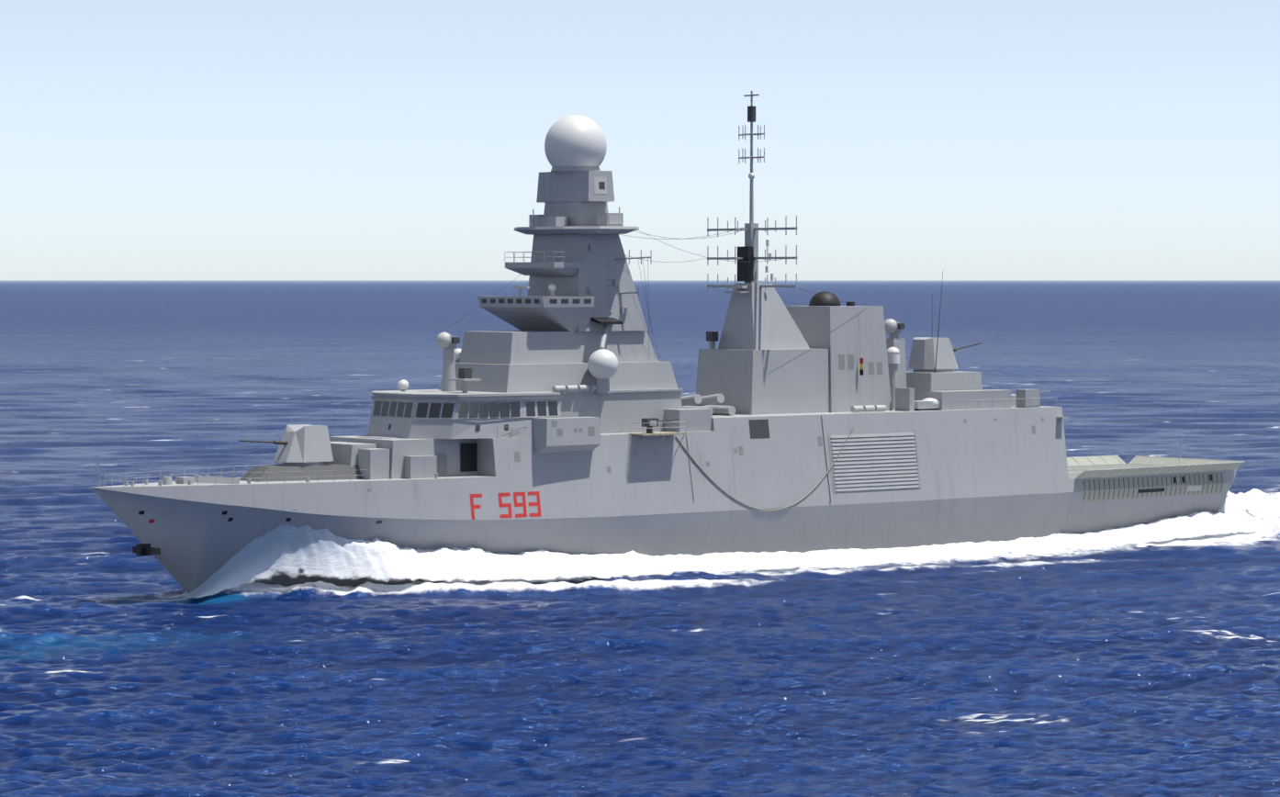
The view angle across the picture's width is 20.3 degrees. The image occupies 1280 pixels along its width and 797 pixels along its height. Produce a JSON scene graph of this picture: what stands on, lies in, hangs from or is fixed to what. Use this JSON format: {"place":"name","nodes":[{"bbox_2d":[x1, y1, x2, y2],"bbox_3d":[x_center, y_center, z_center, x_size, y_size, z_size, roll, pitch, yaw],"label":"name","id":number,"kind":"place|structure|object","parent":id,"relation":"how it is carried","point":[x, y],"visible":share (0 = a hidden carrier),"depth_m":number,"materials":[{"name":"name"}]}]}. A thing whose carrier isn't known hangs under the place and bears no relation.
{"place":"outdoors","nodes":[
{"label":"outdoors","id":0,"kind":"place"},
{"bbox_2d":[0,280,1279,796],"bbox_3d":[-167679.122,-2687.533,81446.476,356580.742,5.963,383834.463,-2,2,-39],"label":"sea","id":1,"kind":"structure","parent":0,"point":[1148,669],"depth_m":307.75,"materials":[{"name":"liquid"}]},
{"bbox_2d":[90,90,1244,597],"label":"frigate","id":2,"kind":"object","parent":1,"relation":"on","point":[568,418],"visible":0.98,"depth_m":353.05,"materials":[{"name":"grey metal"}]},
{"bbox_2d":[179,510,1268,598],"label":"wake","id":3,"kind":"object","parent":1,"relation":"on","point":[292,550],"visible":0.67,"depth_m":339.71,"materials":[{"name":"liquid"}]},
{"bbox_2d":[0,0,1279,280],"label":"sky","id":4,"kind":"structure","parent":0,"point":[140,140],"materials":[{"name":"blue"}]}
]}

